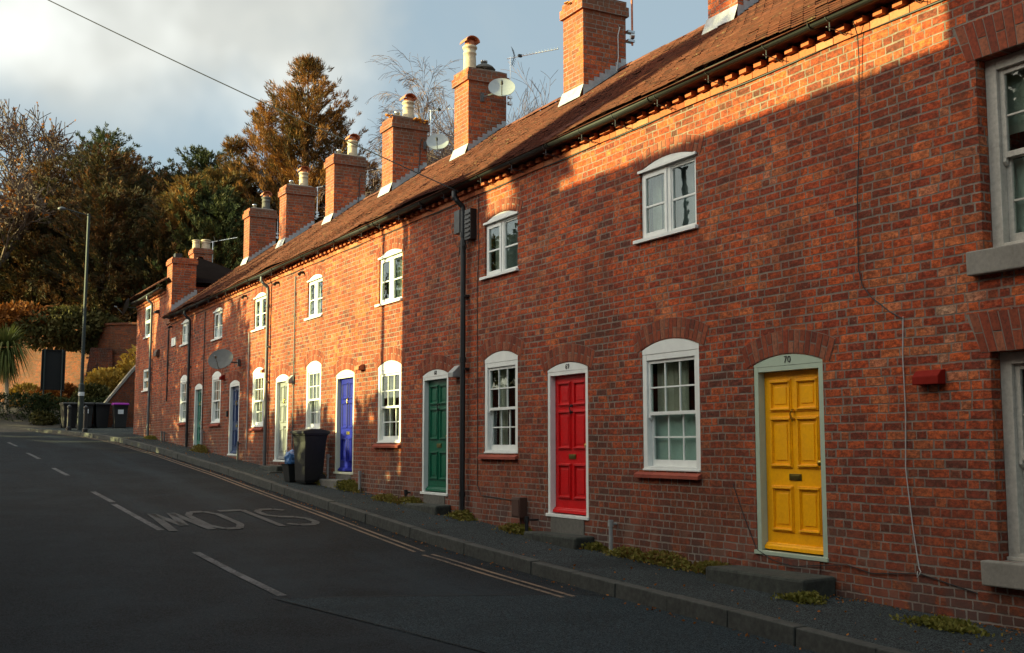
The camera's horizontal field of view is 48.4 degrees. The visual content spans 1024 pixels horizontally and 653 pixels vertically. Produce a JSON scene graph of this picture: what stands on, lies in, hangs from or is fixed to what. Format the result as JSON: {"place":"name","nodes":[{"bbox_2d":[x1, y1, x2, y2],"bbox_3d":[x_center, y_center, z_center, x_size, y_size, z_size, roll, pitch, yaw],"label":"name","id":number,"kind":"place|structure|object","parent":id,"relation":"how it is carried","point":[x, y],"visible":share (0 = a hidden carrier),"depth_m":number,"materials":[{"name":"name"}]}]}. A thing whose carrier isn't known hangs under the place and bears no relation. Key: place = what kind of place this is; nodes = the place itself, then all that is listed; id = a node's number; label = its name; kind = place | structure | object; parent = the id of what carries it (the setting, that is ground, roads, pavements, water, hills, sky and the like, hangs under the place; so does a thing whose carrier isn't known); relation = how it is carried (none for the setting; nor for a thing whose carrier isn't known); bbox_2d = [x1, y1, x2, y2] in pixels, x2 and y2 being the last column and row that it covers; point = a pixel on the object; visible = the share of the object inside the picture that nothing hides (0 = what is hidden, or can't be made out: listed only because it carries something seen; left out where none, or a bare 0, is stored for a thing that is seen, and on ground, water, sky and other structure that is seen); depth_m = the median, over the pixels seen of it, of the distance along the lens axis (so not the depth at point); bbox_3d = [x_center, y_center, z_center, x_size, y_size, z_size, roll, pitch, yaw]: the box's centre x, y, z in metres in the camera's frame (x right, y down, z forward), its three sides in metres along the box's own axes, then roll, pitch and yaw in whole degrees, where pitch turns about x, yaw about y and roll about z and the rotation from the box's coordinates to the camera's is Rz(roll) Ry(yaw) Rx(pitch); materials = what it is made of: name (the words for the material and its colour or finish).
{"place":"outdoors","nodes":[
{"label":"outdoors","id":0,"kind":"place"},
{"bbox_2d":[0,402,622,581],"bbox_3d":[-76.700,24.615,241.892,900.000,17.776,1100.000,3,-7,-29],"label":"ground","id":1,"kind":"structure","parent":0,"point":[16,425],"depth_m":47.86,"materials":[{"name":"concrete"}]},
{"bbox_2d":[0,321,37,412],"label":"cabbage palm","id":2,"kind":"object","parent":1,"relation":"on","point":[9,338],"visible":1,"depth_m":49.87,"materials":[{"name":"green plant"}]},
{"bbox_2d":[9,381,40,406],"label":"bush","id":3,"kind":"object","parent":1,"relation":"on","point":[24,386],"visible":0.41,"depth_m":52.40,"materials":[{"name":"yellow plant"}]},
{"bbox_2d":[28,409,58,424],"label":"bush","id":4,"kind":"object","parent":1,"relation":"on","point":[51,418],"visible":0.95,"depth_m":48.05,"materials":[{"name":"green plant"}]},
{"bbox_2d":[26,386,66,406],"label":"bush","id":5,"kind":"object","parent":1,"relation":"on","point":[56,393],"visible":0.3,"depth_m":52.20,"materials":[{"name":"orange plant"}]},
{"bbox_2d":[40,349,65,415],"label":"sign board","id":6,"kind":"object","parent":1,"relation":"on","point":[53,369],"visible":0.83,"depth_m":50.55,"materials":[{"name":"black"}]},
{"bbox_2d":[0,322,136,401],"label":"retaining wall","id":7,"kind":"structure","parent":1,"relation":"on","point":[116,341],"depth_m":56.63,"materials":[{"name":"brick"}]},
{"bbox_2d":[0,299,61,330],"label":"bush","id":8,"kind":"object","parent":7,"relation":"on","point":[9,311],"visible":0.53,"depth_m":55.62,"materials":[{"name":"orange plant"}]},
{"bbox_2d":[0,303,125,354],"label":"bush","id":9,"kind":"object","parent":7,"relation":"on","point":[60,333],"visible":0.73,"depth_m":56.06,"materials":[{"name":"green plant"}]},
{"bbox_2d":[58,382,78,403],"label":"bush","id":10,"kind":"object","parent":1,"relation":"on","point":[69,389],"visible":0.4,"depth_m":53.43,"materials":[{"name":"orange plant"}]},
{"bbox_2d":[71,382,111,410],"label":"bush","id":11,"kind":"object","parent":1,"relation":"on","point":[91,390],"visible":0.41,"depth_m":51.30,"materials":[{"name":"green plant"}]},
{"bbox_2d":[84,366,126,391],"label":"bush","id":12,"kind":"object","parent":1,"relation":"on","point":[102,375],"visible":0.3,"depth_m":52.47,"materials":[{"name":"yellow plant"}]},
{"bbox_2d":[92,364,135,426],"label":"ramp wall","id":13,"kind":"structure","parent":1,"relation":"on","point":[123,391],"depth_m":48.73,"materials":[{"name":"brick"}]},
{"bbox_2d":[115,345,135,381],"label":"bush","id":14,"kind":"object","parent":1,"relation":"on","point":[127,364],"visible":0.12,"depth_m":53.38,"materials":[{"name":"yellow plant"}]},
{"bbox_2d":[129,239,233,441],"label":"end house","id":15,"kind":"structure","parent":1,"relation":"on","point":[197,272],"depth_m":38.27,"materials":[{"name":"brick"}]},
{"bbox_2d":[162,191,278,457],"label":"terraced house","id":16,"kind":"structure","parent":1,"relation":"on","point":[187,373],"depth_m":34.80,"materials":[{"name":"brick"}]},
{"bbox_2d":[176,375,186,424],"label":"window","id":17,"kind":"structure","parent":16,"relation":"in","point":[182,418],"depth_m":34.70,"materials":[{"name":"white paint"}]},
{"bbox_2d":[179,319,188,346],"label":"window","id":18,"kind":"structure","parent":16,"relation":"in","point":[185,332],"depth_m":34.66,"materials":[{"name":"white paint"}]},
{"bbox_2d":[193,384,201,445],"bbox_3d":[-8.994,2.585,32.762,0.148,1.871,0.940,3,-7,-29],"label":"door","id":19,"kind":"structure","parent":16,"relation":"in","point":[198,388],"depth_m":33.01,"materials":[{"name":"teal paint"}]},
{"bbox_2d":[197,166,323,460],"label":"terraced house","id":20,"kind":"structure","parent":1,"relation":"on","point":[226,302],"depth_m":30.81,"materials":[{"name":"brick"}]},
{"bbox_2d":[208,371,220,426],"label":"window","id":21,"kind":"structure","parent":20,"relation":"in","point":[215,377],"depth_m":31.29,"materials":[{"name":"white paint"}]},
{"bbox_2d":[211,307,222,341],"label":"window","id":22,"kind":"structure","parent":20,"relation":"in","point":[218,311],"depth_m":31.28,"materials":[{"name":"white paint"}]},
{"bbox_2d":[208,349,239,369],"bbox_3d":[-7.187,0.829,28.640,0.831,0.538,0.566,3,-7,-29],"label":"satellite dish","id":23,"kind":"object","parent":20,"relation":"attached to","point":[220,359],"visible":1,"depth_m":28.63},
{"bbox_2d":[227,380,239,455],"bbox_3d":[-7.129,2.355,29.377,0.148,1.936,1.000,3,-7,-29],"label":"door","id":24,"kind":"structure","parent":20,"relation":"in","point":[234,385],"depth_m":29.59,"materials":[{"name":"blue paint"}]},
{"bbox_2d":[214,53,381,266],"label":"conifer tree","id":25,"kind":"object","parent":1,"relation":"on","point":[285,148],"visible":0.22,"depth_m":64.65,"materials":[{"name":"brown plant"}]},
{"bbox_2d":[237,133,383,472],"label":"terraced house","id":26,"kind":"structure","parent":1,"relation":"on","point":[271,365],"depth_m":26.99,"materials":[{"name":"brick"}]},
{"bbox_2d":[248,367,263,430],"bbox_3d":[-6.110,1.758,27.608,0.251,1.526,1.107,3,-7,-29],"label":"window","id":27,"kind":"structure","parent":26,"relation":"in","point":[257,375],"depth_m":27.80,"materials":[{"name":"white paint"}]},
{"bbox_2d":[251,292,265,332],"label":"window","id":28,"kind":"structure","parent":26,"relation":"in","point":[260,298],"depth_m":27.80,"materials":[{"name":"white paint"}]},
{"bbox_2d":[273,374,288,461],"bbox_3d":[-5.193,2.078,25.869,0.148,1.976,0.990,3,-7,-29],"label":"door","id":29,"kind":"structure","parent":26,"relation":"in","point":[281,406],"depth_m":26.06,"materials":[{"name":"beige paint"}]},
{"bbox_2d":[285,93,460,491],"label":"terraced house","id":30,"kind":"structure","parent":1,"relation":"on","point":[331,265],"depth_m":23.34,"materials":[{"name":"brick"}]},
{"bbox_2d":[306,361,320,428],"bbox_3d":[-4.108,1.451,24.027,0.209,1.441,0.932,3,-7,-29],"label":"window","id":31,"kind":"structure","parent":30,"relation":"in","point":[314,368],"depth_m":24.20,"materials":[{"name":"white paint"}]},
{"bbox_2d":[304,274,322,320],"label":"window","id":32,"kind":"structure","parent":30,"relation":"in","point":[316,279],"depth_m":24.30,"materials":[{"name":"white paint"}]},
{"bbox_2d":[333,370,353,474],"bbox_3d":[-3.239,1.868,22.319,0.148,2.036,1.060,3,-7,-29],"label":"door","id":33,"kind":"structure","parent":30,"relation":"in","point":[344,430],"depth_m":22.47,"materials":[{"name":"blue paint"}]},
{"bbox_2d":[423,134,448,149],"bbox_3d":[-1.834,-4.293,26.535,0.641,0.437,0.425,-5,-8,41],"label":"satellite dish","id":34,"kind":"object","parent":30,"relation":"attached to","point":[437,141],"visible":1,"depth_m":26.51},
{"bbox_2d":[366,102,453,194],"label":"bare tree","id":35,"kind":"object","parent":1,"relation":"on","point":[444,149],"visible":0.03,"depth_m":55.30,"materials":[{"name":"brown plant"}]},
{"bbox_2d":[316,45,534,221],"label":"bare tree","id":36,"kind":"object","parent":1,"relation":"on","point":[449,146],"visible":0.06,"depth_m":61.48,"materials":[{"name":"plant"}]},
{"bbox_2d":[352,35,575,514],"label":"terraced house","id":37,"kind":"structure","parent":1,"relation":"on","point":[412,433],"depth_m":19.73,"materials":[{"name":"brick"}]},
{"bbox_2d":[372,360,400,447],"bbox_3d":[-2.165,1.395,20.436,0.249,1.556,1.197,3,-7,-29],"label":"window","id":38,"kind":"structure","parent":37,"relation":"in","point":[391,368],"depth_m":20.60,"materials":[{"name":"white paint"}]},
{"bbox_2d":[375,249,402,306],"bbox_3d":[-2.139,-0.893,20.668,0.270,0.985,1.200,3,-7,-29],"label":"window","id":39,"kind":"structure","parent":37,"relation":"in","point":[394,281],"depth_m":20.65,"materials":[{"name":"white paint"}]},
{"bbox_2d":[420,369,447,495],"bbox_3d":[-1.219,1.727,18.642,0.148,2.041,1.040,3,-7,-29],"label":"door","id":40,"kind":"structure","parent":37,"relation":"in","point":[435,382],"depth_m":18.75,"materials":[{"name":"green paint"}]},
{"bbox_2d":[480,78,514,101],"bbox_3d":[-0.343,-4.778,22.869,0.750,0.447,0.441,-5,-8,40],"label":"satellite dish","id":41,"kind":"object","parent":37,"relation":"attached to","point":[501,87],"visible":1,"depth_m":22.82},
{"bbox_2d":[507,47,558,105],"bbox_3d":[0.419,-5.154,23.378,1.078,1.215,0.280,-1,-6,12],"label":"tv aerial","id":42,"kind":"object","parent":37,"relation":"attached to","point":[510,97],"visible":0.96,"depth_m":23.43,"materials":[{"name":"silver metal"}]},
{"bbox_2d":[25,428,911,652],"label":"kerb","id":43,"kind":"structure","parent":1,"relation":"on","point":[792,633],"depth_m":12.02,"materials":[{"name":"concrete"}]},
{"bbox_2d":[420,83,523,156],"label":"bare tree","id":44,"kind":"object","parent":1,"relation":"on","point":[440,127],"visible":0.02,"depth_m":50.85,"materials":[{"name":"brown plant"}]},
{"bbox_2d":[441,63,557,157],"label":"bare tree","id":45,"kind":"object","parent":1,"relation":"on","point":[525,91],"visible":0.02,"depth_m":51.37,"materials":[{"name":"brown plant"}]},
{"bbox_2d":[448,0,734,548],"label":"terraced house","id":46,"kind":"structure","parent":1,"relation":"on","point":[533,224],"depth_m":15.95,"materials":[{"name":"brick"}]},
{"bbox_2d":[477,351,517,459],"bbox_3d":[-0.132,1.157,16.743,0.248,1.581,1.157,3,-7,-29],"label":"window","id":47,"kind":"structure","parent":46,"relation":"in","point":[502,361],"depth_m":16.85,"materials":[{"name":"white paint"}]},
{"bbox_2d":[479,211,518,280],"bbox_3d":[-0.105,-1.220,16.985,0.270,0.950,1.160,3,-7,-29],"label":"window","id":48,"kind":"structure","parent":46,"relation":"in","point":[506,249],"depth_m":17.00,"materials":[{"name":"white paint"}]},
{"bbox_2d":[546,362,588,519],"bbox_3d":[0.772,1.495,15.028,0.148,2.041,1.060,3,-7,-29],"label":"door","id":49,"kind":"structure","parent":46,"relation":"in","point":[568,491],"depth_m":15.10,"materials":[{"name":"red paint"}]},
{"bbox_2d":[625,0,634,45],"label":"tv aerial","id":50,"kind":"object","parent":46,"relation":"attached to","point":[631,33],"visible":1,"depth_m":19.59,"materials":[{"name":"metal"}]},
{"bbox_2d":[590,0,980,622],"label":"terraced house","id":51,"kind":"structure","parent":1,"relation":"on","point":[792,389],"depth_m":11.28,"materials":[{"name":"brick"}]},
{"bbox_2d":[633,151,697,244],"bbox_3d":[1.877,-1.523,13.396,0.270,0.965,1.220,3,-7,-29],"label":"window","id":52,"kind":"structure","parent":51,"relation":"in","point":[674,191],"depth_m":13.40,"materials":[{"name":"white paint"}]},
{"bbox_2d":[634,338,700,479],"bbox_3d":[1.851,0.947,13.145,0.253,1.601,1.217,3,-7,-29],"label":"window","id":53,"kind":"structure","parent":51,"relation":"in","point":[671,434],"depth_m":13.20,"materials":[{"name":"white paint"}]},
{"bbox_2d":[754,354,828,561],"bbox_3d":[2.796,1.282,11.351,0.148,2.011,1.040,3,-7,-29],"label":"door","id":54,"kind":"structure","parent":51,"relation":"in","point":[790,435],"depth_m":11.39,"materials":[{"name":"yellow paint"}]},
{"bbox_2d":[952,0,1023,631],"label":"brick house","id":55,"kind":"structure","parent":1,"relation":"on","point":[989,35],"depth_m":9.35,"materials":[{"name":"red"}]},
{"bbox_2d":[966,49,1023,276],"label":"window","id":56,"kind":"structure","parent":55,"relation":"in","point":[1004,75],"depth_m":9.46,"materials":[{"name":"white paint"}]},
{"bbox_2d":[981,351,1023,589],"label":"window","id":57,"kind":"structure","parent":55,"relation":"in","point":[1002,574],"depth_m":9.19,"materials":[{"name":"white paint"}]},
{"bbox_2d":[0,0,707,222],"label":"sky","id":58,"kind":"structure","parent":0,"point":[52,56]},
{"bbox_2d":[0,432,803,652],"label":"road","id":59,"kind":"structure","parent":0,"point":[84,568],"depth_m":13.48,"materials":[{"name":"asphalt"}]},
{"bbox_2d":[111,504,163,529],"bbox_3d":[-6.029,3.030,18.210,0.100,0.214,3.700,3,-7,-29],"label":"line","id":60,"kind":"object","parent":59,"relation":"on","point":[138,517],"visible":1,"depth_m":18.01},
{"bbox_2d":[46,433,415,551],"bbox_3d":[-9.532,3.604,30.197,1.043,1.876,34.765,3,-7,-30],"label":"yellow line","id":61,"kind":"object","parent":59,"relation":"on","point":[279,500],"visible":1,"depth_m":20.08,"materials":[{"name":"paint"}]},
{"bbox_2d":[148,508,319,530],"bbox_3d":[-4.458,3.042,18.016,2.377,0.159,2.481,3,-7,-29],"label":"slow marking","id":62,"kind":"object","parent":59,"relation":"on","point":[175,517],"visible":1,"depth_m":17.84,"materials":[{"name":"paint"}]},
{"bbox_2d":[50,433,423,550],"bbox_3d":[-9.418,3.609,30.259,1.043,1.876,34.765,3,-7,-30],"label":"yellow line","id":63,"kind":"object","parent":59,"relation":"on","point":[286,500],"visible":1,"depth_m":20.10,"materials":[{"name":"paint"}]},
{"bbox_2d":[192,552,285,595],"bbox_3d":[-3.184,2.803,13.036,0.100,0.155,3.500,3,-7,-29],"label":"line","id":64,"kind":"object","parent":59,"relation":"on","point":[241,575],"visible":1,"depth_m":12.79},
{"bbox_2d":[115,442,817,652],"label":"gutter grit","id":65,"kind":"object","parent":59,"relation":"on","point":[509,568],"visible":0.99,"depth_m":13.32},
{"bbox_2d":[423,555,562,596],"bbox_3d":[-0.310,2.830,13.046,0.066,0.126,3.551,3,-7,-28],"label":"yellow line","id":66,"kind":"object","parent":59,"relation":"on","point":[495,576],"visible":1,"depth_m":12.79,"materials":[{"name":"paint"}]},
{"bbox_2d":[431,554,573,595],"bbox_3d":[-0.196,2.835,13.108,0.066,0.126,3.551,3,-7,-28],"label":"yellow line","id":67,"kind":"object","parent":59,"relation":"on","point":[505,576],"visible":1,"depth_m":12.87,"materials":[{"name":"paint"}]},
{"bbox_2d":[279,595,815,652],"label":"road patch","id":68,"kind":"object","parent":59,"relation":"on","point":[539,624],"visible":1,"depth_m":10.00,"materials":[{"name":"asphalt"}]},
{"bbox_2d":[34,427,1023,652],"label":"pavement","id":69,"kind":"structure","parent":0,"point":[873,621],"depth_m":11.44,"materials":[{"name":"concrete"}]},
{"bbox_2d":[0,392,52,421],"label":"hedge","id":70,"kind":"object","parent":69,"relation":"on","point":[18,396],"visible":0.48,"depth_m":49.08,"materials":[{"name":"green plant"}]},
{"bbox_2d":[59,402,77,427],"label":"wheelie bin","id":71,"kind":"object","parent":69,"relation":"on","point":[63,408],"visible":0.86,"depth_m":47.29,"materials":[{"name":"plastic"}]},
{"bbox_2d":[29,395,107,424],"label":"hedge","id":72,"kind":"object","parent":69,"relation":"on","point":[54,405],"visible":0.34,"depth_m":48.82,"materials":[{"name":"green plant"}]},
{"bbox_2d":[58,207,89,429],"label":"street lamp","id":73,"kind":"object","parent":69,"relation":"on","point":[81,392],"visible":0.94,"depth_m":45.12,"materials":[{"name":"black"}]},
{"bbox_2d":[83,402,93,427],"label":"wheelie bin","id":74,"kind":"object","parent":69,"relation":"on","point":[90,405],"visible":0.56,"depth_m":47.20,"materials":[{"name":"plastic"}]},
{"bbox_2d":[92,402,110,427],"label":"wheelie bin","id":75,"kind":"object","parent":69,"relation":"on","point":[100,415],"visible":0.84,"depth_m":47.56,"materials":[{"name":"plastic"}]},
{"bbox_2d":[111,403,128,427],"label":"wheelie bin","id":76,"kind":"object","parent":69,"relation":"on","point":[119,411],"visible":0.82,"depth_m":47.23,"materials":[{"name":"plastic"}]},
{"bbox_2d":[281,464,295,481],"bbox_3d":[-4.421,2.970,23.122,0.430,0.360,0.473,3,-7,-29],"label":"recycling box","id":77,"kind":"object","parent":69,"relation":"on","point":[289,472],"visible":0.51,"depth_m":22.92,"materials":[{"name":"plastic"}]},
{"bbox_2d":[284,449,294,463],"bbox_3d":[-4.419,2.719,23.151,0.442,0.437,0.432,3,-7,-29],"label":"blue bag","id":78,"kind":"object","parent":77,"relation":"in","point":[289,457],"visible":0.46,"depth_m":22.99,"materials":[{"name":"plastic"}]},
{"bbox_2d":[290,429,329,482],"bbox_3d":[-4.024,2.590,22.696,0.612,1.092,0.580,4,-7,-37],"label":"wheelie bin","id":79,"kind":"object","parent":69,"relation":"on","point":[309,449],"visible":0.98,"depth_m":22.51,"materials":[{"name":"plastic"}]},
{"bbox_2d":[325,478,363,492],"bbox_3d":[-3.104,3.005,21.470,0.423,0.293,1.477,3,-7,-29],"label":"weed clump","id":80,"kind":"object","parent":69,"relation":"on","point":[350,485],"visible":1,"depth_m":21.33,"materials":[{"name":"green plant"}]},
{"bbox_2d":[366,493,397,503],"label":"weed clump","id":81,"kind":"object","parent":69,"relation":"on","point":[387,497],"visible":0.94,"depth_m":19.71,"materials":[{"name":"green plant"}]},
{"bbox_2d":[390,496,423,503],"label":"weed clump","id":82,"kind":"object","parent":69,"relation":"on","point":[409,500],"visible":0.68,"depth_m":18.97,"materials":[{"name":"green plant"}]},
{"bbox_2d":[444,509,477,520],"bbox_3d":[-0.821,2.872,17.343,0.398,0.205,0.847,3,-7,-29],"label":"weed clump","id":83,"kind":"object","parent":69,"relation":"on","point":[459,515],"visible":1,"depth_m":17.24,"materials":[{"name":"green plant"}]},
{"bbox_2d":[494,522,532,534],"bbox_3d":[-0.005,2.825,15.897,0.367,0.196,1.243,3,-7,-29],"label":"weed clump","id":84,"kind":"object","parent":69,"relation":"on","point":[517,528],"visible":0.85,"depth_m":15.79,"materials":[{"name":"green plant"}]},
{"bbox_2d":[117,439,1023,652],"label":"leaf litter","id":85,"kind":"object","parent":69,"relation":"on","point":[963,651],"visible":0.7,"depth_m":10.69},
{"bbox_2d":[581,541,608,552],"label":"weed clump","id":86,"kind":"object","parent":69,"relation":"on","point":[596,545],"visible":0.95,"depth_m":14.09,"materials":[{"name":"green plant"}]},
{"bbox_2d":[598,545,644,559],"bbox_3d":[1.329,2.682,13.480,0.345,0.178,1.120,3,-7,-29],"label":"weed clump","id":87,"kind":"object","parent":69,"relation":"on","point":[622,551],"visible":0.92,"depth_m":13.44,"materials":[{"name":"green plant"}]},
{"bbox_2d":[626,549,696,572],"bbox_3d":[1.687,2.625,12.782,0.393,0.226,1.610,3,-7,-29],"label":"weed clump","id":88,"kind":"object","parent":69,"relation":"on","point":[665,558],"visible":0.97,"depth_m":12.72,"materials":[{"name":"green plant"}]},
{"bbox_2d":[677,560,728,574],"bbox_3d":[2.134,2.562,11.999,0.380,0.196,1.219,3,-7,-29],"label":"weed clump","id":89,"kind":"object","parent":69,"relation":"on","point":[700,566],"visible":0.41,"depth_m":12.11,"materials":[{"name":"green plant"}]},
{"bbox_2d":[770,589,828,604],"bbox_3d":[2.649,2.474,10.432,0.492,0.145,0.608,3,-7,-29],"label":"weed clump","id":90,"kind":"object","parent":69,"relation":"on","point":[804,597],"visible":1,"depth_m":10.32,"materials":[{"name":"green plant"}]},
{"bbox_2d":[889,613,1006,637],"bbox_3d":[3.435,2.391,9.156,0.574,0.140,1.094,3,-7,-29],"label":"weed clump","id":91,"kind":"object","parent":69,"relation":"on","point":[946,623],"visible":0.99,"depth_m":9.03,"materials":[{"name":"green plant"}]},
{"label":"hillside","id":92,"kind":"structure","parent":0,"visible":0},
{"bbox_2d":[0,155,58,267],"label":"bare tree","id":93,"kind":"object","parent":92,"relation":"on","point":[9,213],"visible":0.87,"depth_m":61.03,"materials":[{"name":"brown plant"}]},
{"bbox_2d":[0,197,104,325],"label":"yew tree","id":94,"kind":"object","parent":92,"relation":"on","point":[20,253],"visible":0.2,"depth_m":61.44,"materials":[{"name":"green plant"}]},
{"bbox_2d":[0,99,109,224],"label":"bare tree","id":95,"kind":"object","parent":92,"relation":"on","point":[50,139],"visible":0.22,"depth_m":69.51,"materials":[{"name":"brown plant"}]},
{"bbox_2d":[0,133,182,315],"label":"yew tree","id":96,"kind":"object","parent":92,"relation":"on","point":[96,162],"visible":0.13,"depth_m":65.39,"materials":[{"name":"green plant"}]},
{"bbox_2d":[56,121,144,196],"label":"yew tree","id":97,"kind":"object","parent":92,"relation":"on","point":[100,137],"visible":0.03,"depth_m":77.16,"materials":[{"name":"green plant"}]},
{"bbox_2d":[18,180,188,321],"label":"yew tree","id":98,"kind":"object","parent":92,"relation":"on","point":[105,204],"visible":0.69,"depth_m":59.35,"materials":[{"name":"green plant"}]},
{"bbox_2d":[65,157,175,189],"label":"yew tree","id":99,"kind":"object","parent":92,"relation":"on","point":[153,168],"visible":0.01,"depth_m":71.60,"materials":[{"name":"green plant"}]},
{"bbox_2d":[74,165,203,294],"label":"yew tree","id":100,"kind":"object","parent":92,"relation":"on","point":[166,176],"visible":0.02,"depth_m":66.23,"materials":[{"name":"green plant"}]},
{"bbox_2d":[114,177,278,321],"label":"yew tree","id":101,"kind":"object","parent":92,"relation":"on","point":[219,208],"visible":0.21,"depth_m":58.95,"materials":[{"name":"green plant"}]},
{"bbox_2d":[146,144,253,184],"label":"yew tree","id":102,"kind":"object","parent":92,"relation":"on","point":[201,156],"visible":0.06,"depth_m":70.66,"materials":[{"name":"green plant"}]},
{"bbox_2d":[120,164,281,306],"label":"conifer tree","id":103,"kind":"object","parent":92,"relation":"on","point":[210,174],"visible":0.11,"depth_m":60.24,"materials":[{"name":"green plant"}]},
{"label":"pavement opposite","id":104,"kind":"structure","parent":0,"visible":0},
{"bbox_3d":[-12.151,-2.522,18.925,0.285,11.035,0.300,3,-7,-29],"label":"telegraph pole","id":105,"kind":"object","parent":104,"relation":"on","visible":0},
{"bbox_2d":[48,0,458,191],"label":"overhead wire","id":106,"kind":"object","parent":105,"relation":"attached to","point":[253,97],"visible":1,"depth_m":18.31,"materials":[{"name":"black"}]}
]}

